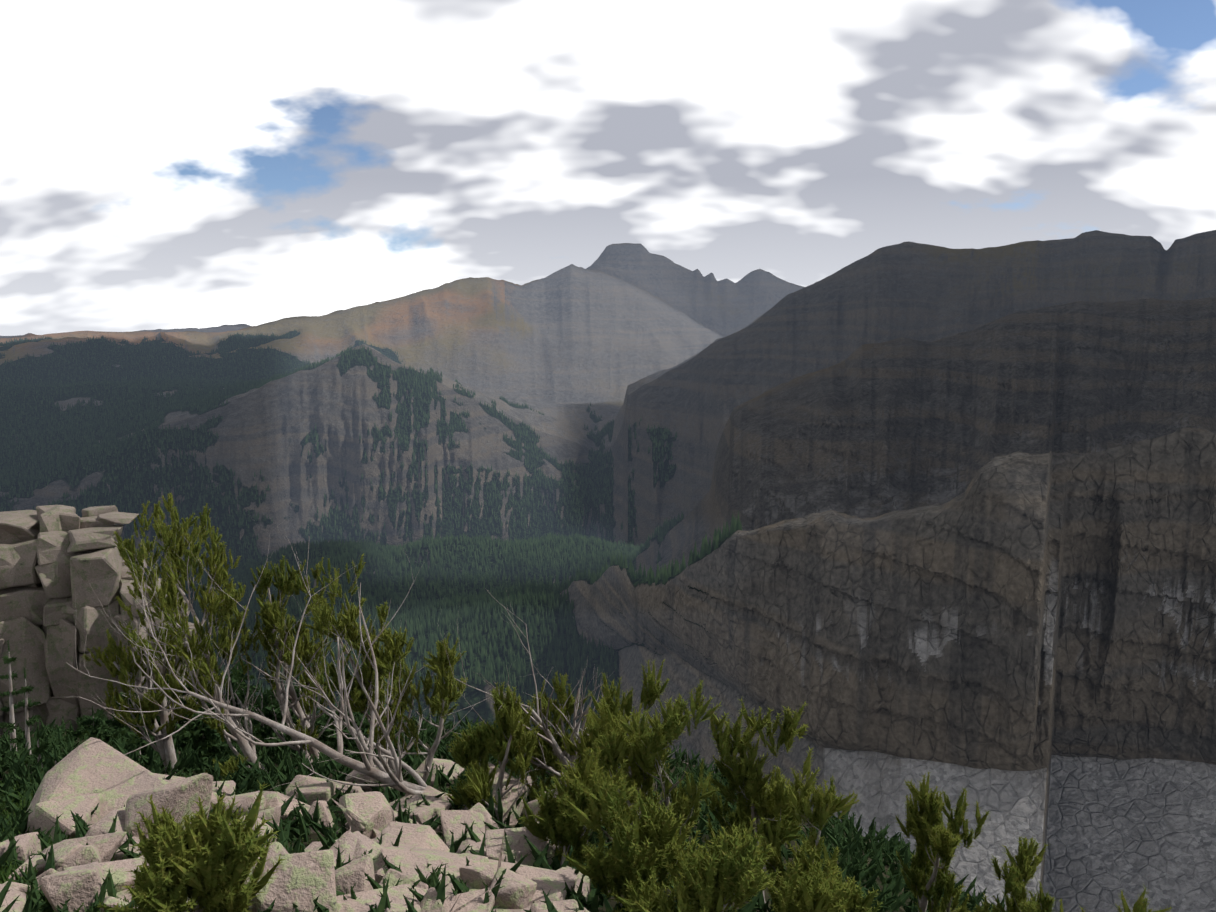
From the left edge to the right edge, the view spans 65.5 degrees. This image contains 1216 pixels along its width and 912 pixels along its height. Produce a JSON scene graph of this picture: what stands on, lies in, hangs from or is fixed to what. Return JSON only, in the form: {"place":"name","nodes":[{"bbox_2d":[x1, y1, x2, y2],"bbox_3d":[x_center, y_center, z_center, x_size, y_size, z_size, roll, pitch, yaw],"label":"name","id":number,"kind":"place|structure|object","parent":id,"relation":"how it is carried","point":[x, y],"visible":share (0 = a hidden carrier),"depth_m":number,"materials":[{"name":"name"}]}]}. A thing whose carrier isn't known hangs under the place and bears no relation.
{"place":"outdoors","nodes":[
{"label":"outdoors","id":0,"kind":"place"},
{"bbox_2d":[0,230,1215,911],"bbox_3d":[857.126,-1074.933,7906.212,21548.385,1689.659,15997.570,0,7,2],"label":"terrain","id":1,"kind":"structure","parent":0,"point":[970,544],"depth_m":1394.13,"materials":[{"name":"grey stone"}]},
{"bbox_2d":[0,788,5,803],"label":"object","id":2,"kind":"object","parent":1,"relation":"on","point":[2,798],"visible":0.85,"depth_m":9.96,"materials":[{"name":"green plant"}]},
{"bbox_2d":[0,640,22,753],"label":"fir","id":3,"kind":"object","parent":1,"relation":"on","point":[10,693],"visible":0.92,"depth_m":17.74,"materials":[{"name":"wood"}]},
{"bbox_2d":[8,667,41,764],"bbox_3d":[-10.517,4.744,17.017,0.534,1.947,0.654,2,7,19],"label":"fir","id":4,"kind":"object","parent":1,"relation":"on","point":[26,703],"visible":0.83,"depth_m":17.02,"materials":[{"name":"grey wood"}]},
{"bbox_2d":[29,724,49,769],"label":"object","id":5,"kind":"object","parent":1,"relation":"on","point":[37,751],"visible":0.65,"depth_m":13.64,"materials":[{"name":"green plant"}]},
{"bbox_2d":[53,743,57,764],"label":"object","id":6,"kind":"object","parent":1,"relation":"on","point":[55,755],"visible":0.17,"depth_m":11.97,"materials":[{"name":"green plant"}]},
{"bbox_2d":[62,706,128,743],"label":"shrub","id":7,"kind":"object","parent":1,"relation":"on","point":[94,729],"visible":0.71,"depth_m":20.21,"materials":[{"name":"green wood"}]},
{"bbox_2d":[0,505,196,734],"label":"rock outcrop","id":8,"kind":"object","parent":1,"relation":"on","point":[43,566],"visible":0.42,"depth_m":28.74,"materials":[{"name":"beige stone"}]},
{"bbox_2d":[105,688,143,741],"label":"shrub","id":9,"kind":"object","parent":1,"relation":"on","point":[109,722],"visible":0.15,"depth_m":22.21,"materials":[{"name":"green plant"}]},
{"bbox_2d":[118,718,161,758],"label":"shrub","id":10,"kind":"object","parent":1,"relation":"on","point":[132,739],"visible":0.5,"depth_m":16.14,"materials":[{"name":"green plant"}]},
{"bbox_2d":[81,501,207,772],"bbox_3d":[-6.886,2.802,14.193,1.807,4.390,1.768,-4,8,-28],"label":"shrub","id":11,"kind":"object","parent":1,"relation":"on","point":[122,667],"visible":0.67,"depth_m":14.13,"materials":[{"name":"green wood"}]},
{"bbox_2d":[136,672,180,732],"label":"shrub","id":12,"kind":"object","parent":1,"relation":"on","point":[157,716],"visible":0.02,"depth_m":21.64,"materials":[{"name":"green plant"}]},
{"bbox_2d":[0,766,318,911],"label":"ground","id":13,"kind":"structure","parent":1,"relation":"on","point":[4,876],"depth_m":6.34,"materials":[{"name":"green plant"}]},
{"bbox_2d":[101,493,272,780],"bbox_3d":[-5.949,2.748,13.159,2.490,4.637,2.580,0,7,2],"label":"shrub","id":14,"kind":"object","parent":1,"relation":"on","point":[222,606],"visible":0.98,"depth_m":13.11,"materials":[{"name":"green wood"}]},
{"bbox_2d":[95,780,284,911],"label":"shrub","id":15,"kind":"object","parent":1,"relation":"on","point":[203,863],"visible":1,"depth_m":4.32,"materials":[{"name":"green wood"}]},
{"bbox_2d":[161,654,224,737],"bbox_3d":[-9.394,5.421,21.235,1.782,2.566,1.920,0,7,2],"label":"fir","id":16,"kind":"object","parent":1,"relation":"on","point":[184,702],"visible":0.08,"depth_m":21.02,"materials":[{"name":"green plant"}]},
{"bbox_2d":[155,707,238,762],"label":"shrub","id":17,"kind":"object","parent":1,"relation":"on","point":[198,734],"visible":0.54,"depth_m":16.34,"materials":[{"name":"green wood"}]},
{"bbox_2d":[195,657,260,742],"bbox_3d":[-7.938,5.436,20.541,1.790,2.282,1.847,4,8,27],"label":"fir","id":18,"kind":"object","parent":1,"relation":"on","point":[237,676],"visible":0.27,"depth_m":20.35,"materials":[{"name":"green plant"}]},
{"bbox_2d":[17,514,465,809],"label":"dead branches","id":19,"kind":"object","parent":1,"relation":"on","point":[384,775],"visible":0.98,"depth_m":9.56,"materials":[{"name":"grey wood"}]},
{"bbox_2d":[209,682,305,754],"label":"shrub","id":20,"kind":"object","parent":1,"relation":"on","point":[265,707],"visible":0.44,"depth_m":17.67,"materials":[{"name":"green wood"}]},
{"bbox_2d":[234,555,349,762],"bbox_3d":[-4.677,3.155,13.978,1.594,3.456,1.604,-5,9,-36],"label":"shrub","id":21,"kind":"object","parent":1,"relation":"on","point":[307,651],"visible":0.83,"depth_m":13.97,"materials":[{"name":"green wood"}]},
{"bbox_2d":[0,737,601,911],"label":"rocks","id":22,"kind":"object","parent":1,"relation":"on","point":[85,778],"visible":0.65,"depth_m":6.57,"materials":[{"name":"stone"}]},
{"bbox_2d":[277,677,331,738],"bbox_3d":[-6.160,5.217,18.855,1.867,1.815,2.124,5,8,33],"label":"fir","id":23,"kind":"object","parent":1,"relation":"on","point":[297,691],"visible":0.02,"depth_m":18.77,"materials":[{"name":"green plant"}]},
{"bbox_2d":[263,709,360,756],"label":"shrub","id":24,"kind":"object","parent":1,"relation":"on","point":[326,733],"visible":0.23,"depth_m":16.02,"materials":[{"name":"green plant"}]},
{"bbox_2d":[311,701,369,747],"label":"shrub","id":25,"kind":"object","parent":1,"relation":"on","point":[354,716],"visible":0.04,"depth_m":17.93,"materials":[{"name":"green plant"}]},
{"bbox_2d":[335,706,385,758],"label":"shrub","id":26,"kind":"object","parent":1,"relation":"on","point":[365,724],"visible":0.15,"depth_m":16.24,"materials":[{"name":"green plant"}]},
{"bbox_2d":[301,554,433,776],"bbox_3d":[-2.946,2.827,11.956,1.850,2.892,1.864,0,7,2],"label":"shrub","id":27,"kind":"object","parent":1,"relation":"on","point":[326,621],"visible":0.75,"depth_m":11.80,"materials":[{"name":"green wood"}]},
{"bbox_2d":[0,330,741,734],"bbox_3d":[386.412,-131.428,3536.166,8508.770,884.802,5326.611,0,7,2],"label":"valley forest","id":28,"kind":"object","parent":1,"relation":"on","point":[416,616],"visible":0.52,"depth_m":2434.23,"materials":[{"name":"green plant"}]},
{"bbox_2d":[378,729,424,771],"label":"shrub","id":29,"kind":"object","parent":1,"relation":"on","point":[411,748],"visible":0.12,"depth_m":14.48,"materials":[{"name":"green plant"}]},
{"bbox_2d":[367,633,467,782],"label":"shrub","id":30,"kind":"object","parent":1,"relation":"on","point":[448,693],"visible":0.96,"depth_m":10.73,"materials":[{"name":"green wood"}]},
{"bbox_2d":[443,681,543,828],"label":"shrub","id":31,"kind":"object","parent":1,"relation":"on","point":[471,749],"visible":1,"depth_m":8.82,"materials":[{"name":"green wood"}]},
{"bbox_2d":[0,711,1006,911],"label":"ground cover","id":32,"kind":"object","parent":1,"relation":"on","point":[856,865],"visible":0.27,"depth_m":11.08,"materials":[{"name":"green plant"}]},
{"bbox_2d":[435,590,637,776],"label":"dead branches","id":33,"kind":"object","parent":1,"relation":"on","point":[560,754],"visible":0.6,"depth_m":9.52,"materials":[{"name":"grey wood"}]},
{"bbox_2d":[499,672,590,800],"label":"shrub","id":34,"kind":"object","parent":1,"relation":"on","point":[550,757],"visible":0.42,"depth_m":9.74,"materials":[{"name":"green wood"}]},
{"bbox_2d":[517,746,636,867],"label":"shrub","id":35,"kind":"object","parent":1,"relation":"on","point":[560,827],"visible":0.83,"depth_m":6.71,"materials":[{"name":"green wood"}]},
{"bbox_2d":[558,659,686,840],"bbox_3d":[0.190,2.844,8.643,0.983,1.974,1.197,-7,10,-43],"label":"shrub","id":36,"kind":"object","parent":1,"relation":"on","point":[652,690],"visible":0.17,"depth_m":8.66,"materials":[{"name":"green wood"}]},
{"bbox_2d":[562,773,710,911],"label":"shrub","id":37,"kind":"object","parent":1,"relation":"on","point":[645,853],"visible":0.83,"depth_m":5.58,"materials":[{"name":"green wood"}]},
{"bbox_2d":[585,680,721,877],"bbox_3d":[0.338,2.713,7.657,1.126,1.849,1.153,0,7,2],"label":"shrub","id":38,"kind":"object","parent":1,"relation":"on","point":[646,748],"visible":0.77,"depth_m":7.55,"materials":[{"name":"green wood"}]},
{"bbox_2d":[610,816,780,911],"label":"shrub","id":39,"kind":"object","parent":1,"relation":"on","point":[724,878],"visible":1,"depth_m":4.98,"materials":[{"name":"green plant"}]},
{"bbox_2d":[701,696,816,902],"bbox_3d":[1.275,2.985,7.912,0.998,1.958,0.901,0,7,2],"label":"shrub","id":40,"kind":"object","parent":1,"relation":"on","point":[743,774],"visible":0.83,"depth_m":7.82,"materials":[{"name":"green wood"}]},
{"bbox_2d":[740,746,859,902],"bbox_3d":[1.477,2.967,7.005,1.071,1.541,0.618,-3,8,-23],"label":"shrub","id":41,"kind":"object","parent":1,"relation":"on","point":[826,805],"visible":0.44,"depth_m":7.02,"materials":[{"name":"green plant"}]},
{"bbox_2d":[768,854,883,911],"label":"shrub","id":42,"kind":"object","parent":1,"relation":"on","point":[821,891],"visible":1,"depth_m":6.08,"materials":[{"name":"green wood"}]},
{"bbox_2d":[889,772,990,911],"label":"shrub","id":43,"kind":"object","parent":1,"relation":"on","point":[931,833],"visible":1,"depth_m":8.72,"materials":[{"name":"green plant"}]},
{"bbox_2d":[950,836,1056,911],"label":"shrub","id":44,"kind":"object","parent":1,"relation":"on","point":[1024,867],"visible":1,"depth_m":8.03,"materials":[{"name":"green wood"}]},
{"bbox_2d":[1032,884,1172,911],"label":"shrub","id":45,"kind":"object","parent":1,"relation":"on","point":[1140,904],"visible":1,"depth_m":6.62,"materials":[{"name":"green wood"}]},
{"bbox_2d":[0,0,1215,335],"label":"sky","id":46,"kind":"structure","parent":0,"point":[165,164],"materials":[{"name":"white"}]}
]}

